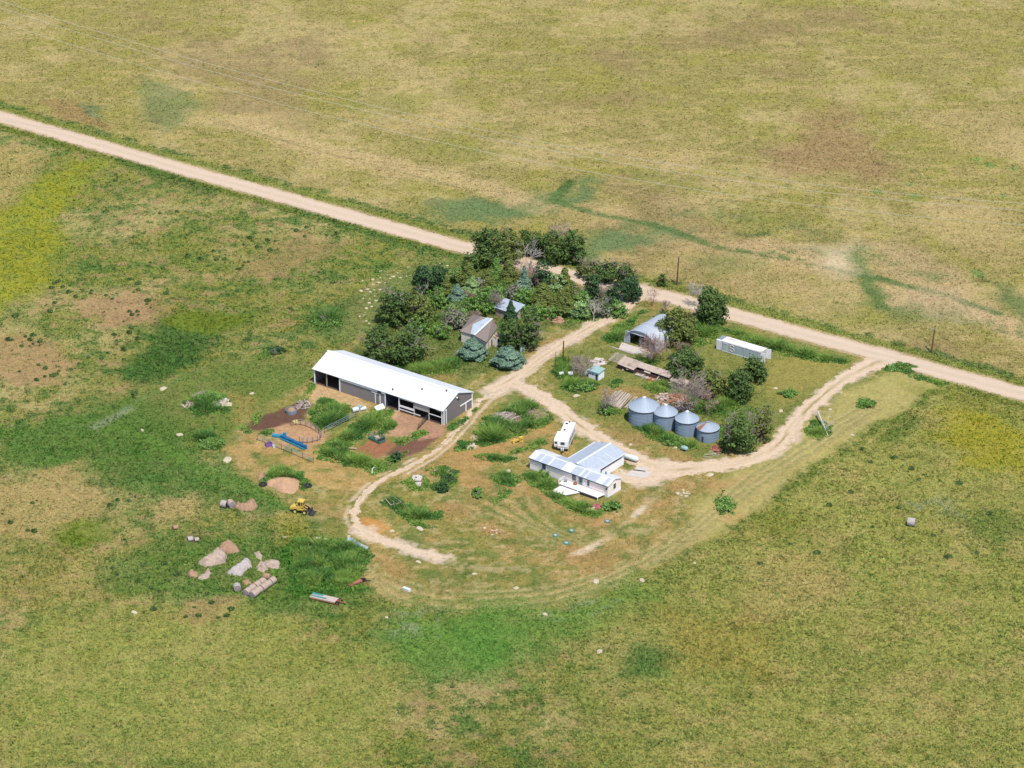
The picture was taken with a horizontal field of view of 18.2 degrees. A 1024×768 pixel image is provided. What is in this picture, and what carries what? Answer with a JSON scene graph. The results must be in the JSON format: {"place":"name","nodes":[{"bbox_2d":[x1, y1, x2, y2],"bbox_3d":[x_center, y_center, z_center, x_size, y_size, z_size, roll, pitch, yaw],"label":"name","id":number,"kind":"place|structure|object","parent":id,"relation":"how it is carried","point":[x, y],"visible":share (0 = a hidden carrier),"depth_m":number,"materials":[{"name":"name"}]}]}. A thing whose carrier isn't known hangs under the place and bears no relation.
{"place":"outdoors","nodes":[
{"label":"outdoors","id":0,"kind":"place"},
{"bbox_2d":[357,530,447,558],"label":"farm track","id":1,"kind":"structure","parent":0,"point":[383,541],"depth_m":630.22,"materials":[{"name":"beige soil"}]},
{"bbox_2d":[349,392,491,533],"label":"farm track","id":2,"kind":"structure","parent":0,"point":[356,519],"depth_m":654.74,"materials":[{"name":"beige soil"}]},
{"bbox_2d":[2,8,1013,209],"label":"power line","id":3,"kind":"object","parent":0,"point":[505,141],"visible":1,"depth_m":786.60,"materials":[{"name":"metal"}]},
{"bbox_2d":[0,0,1023,767],"bbox_3d":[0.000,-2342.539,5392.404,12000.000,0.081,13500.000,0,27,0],"label":"ground","id":4,"kind":"structure","parent":0,"point":[302,432],"depth_m":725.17,"materials":[{"name":"green plant"}]},
{"bbox_2d":[198,547,226,566],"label":"hay stack","id":5,"kind":"object","parent":4,"relation":"on","point":[217,555],"visible":1,"depth_m":623.47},
{"bbox_2d":[198,436,226,449],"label":"bush","id":6,"kind":"object","parent":4,"relation":"on","point":[203,443],"visible":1,"depth_m":667.27,"materials":[{"name":"green plant"}]},
{"bbox_2d":[219,539,238,553],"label":"hay stack","id":7,"kind":"object","parent":4,"relation":"on","point":[228,546],"visible":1,"depth_m":627.70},
{"bbox_2d":[227,557,251,575],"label":"hay stack","id":8,"kind":"object","parent":4,"relation":"on","point":[240,568],"visible":1,"depth_m":620.56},
{"bbox_2d":[235,499,257,510],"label":"hay stack","id":9,"kind":"object","parent":4,"relation":"on","point":[250,505],"visible":1,"depth_m":643.35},
{"bbox_2d":[267,477,299,493],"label":"dirt mound","id":10,"kind":"object","parent":4,"relation":"on","point":[288,485],"visible":1,"depth_m":652.03,"materials":[{"name":"beige soil"}]},
{"bbox_2d":[272,432,306,449],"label":"feed trough","id":11,"kind":"object","parent":4,"relation":"on","point":[291,441],"visible":1,"depth_m":668.94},
{"bbox_2d":[290,498,316,515],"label":"wheel loader","id":12,"kind":"object","parent":4,"relation":"on","point":[302,506],"visible":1,"depth_m":641.37,"materials":[{"name":"yellow paint"}]},
{"bbox_2d":[309,592,346,604],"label":"flatbed trailer","id":13,"kind":"object","parent":4,"relation":"on","point":[325,598],"visible":1,"depth_m":610.41,"materials":[{"name":"teal paint"}]},
{"bbox_2d":[310,309,345,327],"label":"bush","id":14,"kind":"object","parent":4,"relation":"on","point":[324,325],"visible":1,"depth_m":719.79,"materials":[{"name":"green plant"}]},
{"bbox_2d":[358,322,393,362],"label":"elm tree","id":15,"kind":"object","parent":4,"relation":"on","point":[377,351],"visible":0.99,"depth_m":699.51,"materials":[{"name":"green plant"}]},
{"bbox_2d":[312,350,473,424],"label":"pole barn","id":16,"kind":"structure","parent":4,"relation":"on","point":[387,385],"depth_m":684.80,"materials":[{"name":"white paint"}]},
{"bbox_2d":[375,284,412,327],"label":"elm tree","id":17,"kind":"object","parent":4,"relation":"on","point":[390,309],"visible":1,"depth_m":717.48,"materials":[{"name":"green plant"}]},
{"bbox_2d":[388,319,434,364],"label":"elm tree","id":18,"kind":"object","parent":4,"relation":"on","point":[406,346],"visible":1,"depth_m":701.01,"materials":[{"name":"green plant"}]},
{"bbox_2d":[394,280,436,325],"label":"elm tree","id":19,"kind":"object","parent":4,"relation":"on","point":[422,307],"visible":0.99,"depth_m":717.46,"materials":[{"name":"green plant"}]},
{"bbox_2d":[406,314,431,333],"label":"bush","id":20,"kind":"object","parent":4,"relation":"on","point":[423,324],"visible":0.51,"depth_m":715.36,"materials":[{"name":"green plant"}]},
{"bbox_2d":[414,265,437,296],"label":"elm tree","id":21,"kind":"object","parent":4,"relation":"on","point":[422,282],"visible":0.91,"depth_m":731.74,"materials":[{"name":"green plant"}]},
{"bbox_2d":[425,285,447,309],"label":"bush","id":22,"kind":"object","parent":4,"relation":"on","point":[440,297],"visible":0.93,"depth_m":727.13,"materials":[{"name":"green plant"}]},
{"bbox_2d":[430,263,447,289],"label":"elm tree","id":23,"kind":"object","parent":4,"relation":"on","point":[440,278],"visible":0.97,"depth_m":735.12,"materials":[{"name":"green plant"}]},
{"bbox_2d":[431,323,451,338],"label":"bush","id":24,"kind":"object","parent":4,"relation":"on","point":[439,333],"visible":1,"depth_m":713.52,"materials":[{"name":"green plant"}]},
{"bbox_2d":[438,277,452,296],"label":"juniper tree","id":25,"kind":"object","parent":4,"relation":"on","point":[446,283],"visible":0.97,"depth_m":731.40,"materials":[{"name":"green plant"}]},
{"bbox_2d":[441,301,468,323],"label":"bush","id":26,"kind":"object","parent":4,"relation":"on","point":[451,306],"visible":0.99,"depth_m":718.99,"materials":[{"name":"green plant"}]},
{"bbox_2d":[449,266,462,285],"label":"bush","id":27,"kind":"object","parent":4,"relation":"on","point":[453,277],"visible":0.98,"depth_m":738.37,"materials":[{"name":"green plant"}]},
{"bbox_2d":[446,283,467,303],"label":"blue spruce","id":28,"kind":"object","parent":4,"relation":"on","point":[457,290],"visible":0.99,"depth_m":728.43,"materials":[{"name":"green plant"}]},
{"bbox_2d":[447,309,470,330],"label":"bush","id":29,"kind":"object","parent":4,"relation":"on","point":[459,322],"visible":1,"depth_m":717.36,"materials":[{"name":"grey plant"}]},
{"bbox_2d":[454,261,478,286],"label":"juniper tree","id":30,"kind":"object","parent":4,"relation":"on","point":[468,271],"visible":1,"depth_m":735.90,"materials":[{"name":"green plant"}]},
{"bbox_2d":[460,250,479,270],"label":"bush","id":31,"kind":"object","parent":4,"relation":"on","point":[473,258],"visible":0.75,"depth_m":744.93,"materials":[{"name":"green plant"}]},
{"bbox_2d":[461,276,483,296],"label":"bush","id":32,"kind":"object","parent":4,"relation":"on","point":[472,284],"visible":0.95,"depth_m":732.16,"materials":[{"name":"green plant"}]},
{"bbox_2d":[455,337,490,361],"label":"blue spruce","id":33,"kind":"object","parent":4,"relation":"on","point":[472,348],"visible":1,"depth_m":703.44,"materials":[{"name":"green plant"}]},
{"bbox_2d":[460,315,502,348],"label":"farmhouse","id":34,"kind":"object","parent":4,"relation":"on","point":[481,329],"visible":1,"depth_m":710.89,"materials":[{"name":"paint"}]},
{"bbox_2d":[471,289,493,316],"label":"bush","id":35,"kind":"object","parent":4,"relation":"on","point":[485,306],"visible":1,"depth_m":724.41,"materials":[{"name":"green plant"}]},
{"bbox_2d":[469,225,504,266],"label":"elm tree","id":36,"kind":"object","parent":4,"relation":"on","point":[486,249],"visible":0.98,"depth_m":746.49,"materials":[{"name":"green plant"}]},
{"bbox_2d":[480,268,500,291],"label":"juniper tree","id":37,"kind":"object","parent":4,"relation":"on","point":[487,276],"visible":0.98,"depth_m":733.52,"materials":[{"name":"green plant"}]},
{"bbox_2d":[483,283,506,301],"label":"bush","id":38,"kind":"object","parent":4,"relation":"on","point":[489,290],"visible":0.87,"depth_m":729.80,"materials":[{"name":"green plant"}]},
{"bbox_2d":[490,257,501,280],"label":"juniper tree","id":39,"kind":"object","parent":4,"relation":"on","point":[495,269],"visible":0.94,"depth_m":738.47,"materials":[{"name":"green plant"}]},
{"bbox_2d":[488,345,527,369],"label":"blue spruce","id":40,"kind":"object","parent":4,"relation":"on","point":[509,357],"visible":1,"depth_m":699.66,"materials":[{"name":"green plant"}]},
{"bbox_2d":[497,317,520,347],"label":"elm tree","id":41,"kind":"object","parent":4,"relation":"on","point":[508,330],"visible":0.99,"depth_m":706.60,"materials":[{"name":"green plant"}]},
{"bbox_2d":[498,258,520,284],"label":"juniper tree","id":42,"kind":"object","parent":4,"relation":"on","point":[509,273],"visible":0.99,"depth_m":737.16,"materials":[{"name":"green plant"}]},
{"bbox_2d":[494,299,524,319],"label":"tin shed","id":43,"kind":"structure","parent":4,"relation":"on","point":[502,309],"depth_m":723.77,"materials":[{"name":"grey metal"}]},
{"bbox_2d":[495,227,524,261],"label":"elm tree","id":44,"kind":"object","parent":4,"relation":"on","point":[511,249],"visible":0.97,"depth_m":748.85,"materials":[{"name":"green plant"}]},
{"bbox_2d":[503,300,518,322],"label":"juniper tree","id":45,"kind":"object","parent":4,"relation":"on","point":[510,313],"visible":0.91,"depth_m":719.90,"materials":[{"name":"green plant"}]},
{"bbox_2d":[503,280,524,299],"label":"bare tree","id":46,"kind":"object","parent":4,"relation":"on","point":[510,290],"visible":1,"depth_m":730.99,"materials":[{"name":"grey plant"}]},
{"bbox_2d":[513,287,532,309],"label":"bush","id":47,"kind":"object","parent":4,"relation":"on","point":[521,297],"visible":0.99,"depth_m":727.20,"materials":[{"name":"green plant"}]},
{"bbox_2d":[516,265,532,290],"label":"blue spruce","id":48,"kind":"object","parent":4,"relation":"on","point":[525,281],"visible":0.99,"depth_m":733.22,"materials":[{"name":"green plant"}]},
{"bbox_2d":[515,308,542,349],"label":"elm tree","id":49,"kind":"object","parent":4,"relation":"on","point":[530,334],"visible":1,"depth_m":706.52,"materials":[{"name":"green plant"}]},
{"bbox_2d":[518,229,541,257],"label":"elm tree","id":50,"kind":"object","parent":4,"relation":"on","point":[527,237],"visible":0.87,"depth_m":753.00,"materials":[{"name":"green plant"}]},
{"bbox_2d":[521,302,546,320],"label":"bush","id":51,"kind":"object","parent":4,"relation":"on","point":[538,310],"visible":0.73,"depth_m":722.40,"materials":[{"name":"green plant"}]},
{"bbox_2d":[530,257,553,287],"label":"elm tree","id":52,"kind":"object","parent":4,"relation":"on","point":[542,275],"visible":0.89,"depth_m":735.03,"materials":[{"name":"green plant"}]},
{"bbox_2d":[528,282,556,308],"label":"juniper tree","id":53,"kind":"object","parent":4,"relation":"on","point":[543,297],"visible":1,"depth_m":726.10,"materials":[{"name":"green plant"}]},
{"bbox_2d":[535,228,569,265],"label":"elm tree","id":54,"kind":"object","parent":4,"relation":"on","point":[552,251],"visible":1,"depth_m":748.13,"materials":[{"name":"green plant"}]},
{"bbox_2d":[543,304,562,318],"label":"bush","id":55,"kind":"object","parent":4,"relation":"on","point":[551,313],"visible":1,"depth_m":722.85,"materials":[{"name":"green plant"}]},
{"bbox_2d":[547,272,566,294],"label":"bush","id":56,"kind":"object","parent":4,"relation":"on","point":[556,287],"visible":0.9,"depth_m":732.72,"materials":[{"name":"green plant"}]},
{"bbox_2d":[552,289,564,312],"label":"juniper tree","id":57,"kind":"object","parent":4,"relation":"on","point":[559,302],"visible":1,"depth_m":722.96,"materials":[{"name":"green plant"}]},
{"bbox_2d":[482,296,643,392],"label":"lane","id":58,"kind":"structure","parent":4,"relation":"on","point":[510,379],"depth_m":707.03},
{"bbox_2d":[554,421,575,453],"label":"travel trailer","id":59,"kind":"object","parent":4,"relation":"on","point":[563,438],"visible":1,"depth_m":666.08,"materials":[{"name":"white paint"}]},
{"bbox_2d":[182,278,949,591],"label":"weeds","id":60,"kind":"object","parent":4,"relation":"on","point":[494,430],"visible":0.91,"depth_m":673.00,"materials":[{"name":"green plant"}]},
{"bbox_2d":[557,267,575,288],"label":"juniper tree","id":61,"kind":"object","parent":4,"relation":"on","point":[565,273],"visible":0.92,"depth_m":734.16,"materials":[{"name":"green plant"}]},
{"bbox_2d":[561,292,575,316],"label":"juniper tree","id":62,"kind":"object","parent":4,"relation":"on","point":[568,305],"visible":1,"depth_m":722.52,"materials":[{"name":"green plant"}]},
{"bbox_2d":[562,280,584,299],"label":"bush","id":63,"kind":"object","parent":4,"relation":"on","point":[568,289],"visible":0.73,"depth_m":728.88,"materials":[{"name":"green plant"}]},
{"bbox_2d":[559,229,588,264],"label":"elm tree","id":64,"kind":"object","parent":4,"relation":"on","point":[573,249],"visible":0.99,"depth_m":747.74,"materials":[{"name":"green plant"}]},
{"bbox_2d":[528,442,625,497],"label":"mobile home","id":65,"kind":"object","parent":4,"relation":"on","point":[593,465],"visible":1,"depth_m":654.89,"materials":[{"name":"white metal"}]},
{"bbox_2d":[553,476,604,500],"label":"wooden deck","id":66,"kind":"structure","parent":4,"relation":"on","point":[594,494],"depth_m":649.53,"materials":[{"name":"white paint"}]},
{"bbox_2d":[570,299,591,318],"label":"bush","id":67,"kind":"object","parent":4,"relation":"on","point":[585,312],"visible":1,"depth_m":721.89,"materials":[{"name":"green plant"}]},
{"bbox_2d":[572,289,591,306],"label":"bush","id":68,"kind":"object","parent":4,"relation":"on","point":[577,296],"visible":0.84,"depth_m":727.00,"materials":[{"name":"green plant"}]},
{"bbox_2d":[569,354,595,374],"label":"dead shrub","id":69,"kind":"object","parent":4,"relation":"on","point":[573,368],"visible":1,"depth_m":697.05,"materials":[{"name":"grey plant"}]},
{"bbox_2d":[568,381,598,391],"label":"bush","id":70,"kind":"object","parent":4,"relation":"on","point":[586,386],"visible":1,"depth_m":690.55,"materials":[{"name":"green plant"}]},
{"bbox_2d":[574,256,602,279],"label":"elm tree","id":71,"kind":"object","parent":4,"relation":"on","point":[584,270],"visible":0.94,"depth_m":741.49,"materials":[{"name":"green plant"}]},
{"bbox_2d":[583,274,602,298],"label":"tree","id":72,"kind":"object","parent":4,"relation":"on","point":[593,290],"visible":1,"depth_m":731.65,"materials":[{"name":"green plant"}]},
{"bbox_2d":[584,365,605,380],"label":"pump house","id":73,"kind":"structure","parent":4,"relation":"on","point":[596,372],"depth_m":695.96,"materials":[{"name":"teal metal"}]},
{"bbox_2d":[588,295,612,317],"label":"bush","id":74,"kind":"object","parent":4,"relation":"on","point":[602,312],"visible":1,"depth_m":723.43,"materials":[{"name":"grey plant"}]},
{"bbox_2d":[588,255,621,284],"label":"elm tree","id":75,"kind":"object","parent":4,"relation":"on","point":[607,273],"visible":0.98,"depth_m":739.31,"materials":[{"name":"green plant"}]},
{"bbox_2d":[600,386,617,413],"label":"dead shrub","id":76,"kind":"object","parent":4,"relation":"on","point":[606,400],"visible":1,"depth_m":679.62,"materials":[{"name":"grey plant"}]},
{"bbox_2d":[600,500,622,511],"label":"bush","id":77,"kind":"object","parent":4,"relation":"on","point":[609,505],"visible":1,"depth_m":643.07,"materials":[{"name":"green plant"}]},
{"bbox_2d":[602,284,622,306],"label":"bush","id":78,"kind":"object","parent":4,"relation":"on","point":[612,296],"visible":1,"depth_m":727.06,"materials":[{"name":"green plant"}]},
{"bbox_2d":[603,299,630,318],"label":"bush","id":79,"kind":"object","parent":4,"relation":"on","point":[615,311],"visible":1,"depth_m":723.54,"materials":[{"name":"green plant"}]},
{"bbox_2d":[607,390,637,408],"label":"lumber stack","id":80,"kind":"object","parent":4,"relation":"on","point":[619,403],"visible":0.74,"depth_m":684.98,"materials":[{"name":"grey wood"}]},
{"bbox_2d":[615,260,638,287],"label":"elm tree","id":81,"kind":"object","parent":4,"relation":"on","point":[623,271],"visible":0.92,"depth_m":735.45,"materials":[{"name":"green plant"}]},
{"bbox_2d":[618,277,642,301],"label":"tree","id":82,"kind":"object","parent":4,"relation":"on","point":[633,292],"visible":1,"depth_m":729.81,"materials":[{"name":"green plant"}]},
{"bbox_2d":[624,469,651,477],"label":"concrete slab","id":83,"kind":"structure","parent":4,"relation":"on","point":[639,473],"depth_m":656.88,"materials":[{"name":"grey concrete"}]},
{"bbox_2d":[619,473,660,483],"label":"parking apron","id":84,"kind":"object","parent":4,"relation":"on","point":[637,480],"visible":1,"depth_m":654.78,"materials":[{"name":"beige gravel"}]},
{"bbox_2d":[628,396,659,426],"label":"grain bin","id":85,"kind":"object","parent":4,"relation":"on","point":[642,409],"visible":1,"depth_m":675.03,"materials":[{"name":"metal"}]},
{"bbox_2d":[612,314,682,354],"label":"arched shed","id":86,"kind":"structure","parent":4,"relation":"on","point":[648,327],"depth_m":710.02,"materials":[{"name":"grey metal"}]},
{"bbox_2d":[609,352,690,388],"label":"collapsed shed","id":87,"kind":"structure","parent":4,"relation":"on","point":[627,364],"depth_m":697.65,"materials":[{"name":"grey wood"}]},
{"bbox_2d":[638,332,670,361],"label":"dead tree","id":88,"kind":"object","parent":4,"relation":"on","point":[653,342],"visible":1,"depth_m":701.63,"materials":[{"name":"grey wood"}]},
{"bbox_2d":[653,404,677,430],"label":"grain bin","id":89,"kind":"object","parent":4,"relation":"on","point":[665,415],"visible":1,"depth_m":673.49,"materials":[{"name":"metal"}]},
{"bbox_2d":[655,304,699,346],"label":"elm tree","id":90,"kind":"object","parent":4,"relation":"on","point":[682,322],"visible":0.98,"depth_m":709.31,"materials":[{"name":"green plant"}]},
{"bbox_2d":[664,342,705,378],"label":"elm tree","id":91,"kind":"object","parent":4,"relation":"on","point":[679,361],"visible":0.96,"depth_m":694.39,"materials":[{"name":"green plant"}]},
{"bbox_2d":[674,410,699,437],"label":"grain bin","id":92,"kind":"object","parent":4,"relation":"on","point":[686,422],"visible":1,"depth_m":670.95,"materials":[{"name":"metal"}]},
{"bbox_2d":[669,368,710,410],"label":"dead tree","id":93,"kind":"object","parent":4,"relation":"on","point":[688,386],"visible":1,"depth_m":677.02,"materials":[{"name":"grey plant"}]},
{"bbox_2d":[696,421,719,442],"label":"grain bin","id":94,"kind":"object","parent":4,"relation":"on","point":[707,431],"visible":1,"depth_m":668.96,"materials":[{"name":"grey metal"}]},
{"bbox_2d":[694,366,726,399],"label":"elm tree","id":95,"kind":"object","parent":4,"relation":"on","point":[716,387],"visible":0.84,"depth_m":685.77,"materials":[{"name":"green plant"}]},
{"bbox_2d":[695,283,729,323],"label":"elm tree","id":96,"kind":"object","parent":4,"relation":"on","point":[709,308],"visible":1,"depth_m":718.04,"materials":[{"name":"green plant"}]},
{"bbox_2d":[713,490,737,514],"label":"bush","id":97,"kind":"object","parent":4,"relation":"on","point":[727,504],"visible":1,"depth_m":643.59,"materials":[{"name":"green plant"}]},
{"bbox_2d":[725,365,754,402],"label":"elm tree","id":98,"kind":"object","parent":4,"relation":"on","point":[737,385],"visible":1,"depth_m":683.62,"materials":[{"name":"green plant"}]},
{"bbox_2d":[720,409,760,451],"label":"elm tree","id":99,"kind":"object","parent":4,"relation":"on","point":[733,434],"visible":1,"depth_m":662.61,"materials":[{"name":"green plant"}]},
{"bbox_2d":[716,335,770,362],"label":"shipping container","id":100,"kind":"object","parent":4,"relation":"on","point":[734,346],"visible":0.94,"depth_m":705.76,"materials":[{"name":"grey metal"}]},
{"bbox_2d":[743,353,768,382],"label":"elm tree","id":101,"kind":"object","parent":4,"relation":"on","point":[757,369],"visible":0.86,"depth_m":692.68,"materials":[{"name":"green plant"}]},
{"bbox_2d":[751,405,776,441],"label":"elm tree","id":102,"kind":"object","parent":4,"relation":"on","point":[761,429],"visible":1,"depth_m":668.00,"materials":[{"name":"green plant"}]},
{"bbox_2d":[856,396,876,408],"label":"bush","id":103,"kind":"object","parent":4,"relation":"on","point":[865,402],"visible":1,"depth_m":683.61,"materials":[{"name":"green plant"}]},
{"bbox_2d":[0,111,1023,399],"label":"county road","id":104,"kind":"structure","parent":0,"point":[786,329],"depth_m":761.46,"materials":[{"name":"beige gravel"}]},
{"bbox_2d":[1,22,1022,224],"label":"power line","id":105,"kind":"object","parent":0,"point":[523,159],"visible":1,"depth_m":776.80,"materials":[{"name":"metal"}]},
{"bbox_2d":[2,1,1023,203],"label":"power line","id":106,"kind":"object","parent":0,"point":[515,136],"visible":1,"depth_m":790.13,"materials":[{"name":"metal"}]},
{"bbox_2d":[508,358,890,477],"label":"driveway","id":107,"kind":"structure","parent":0,"point":[673,469],"depth_m":673.89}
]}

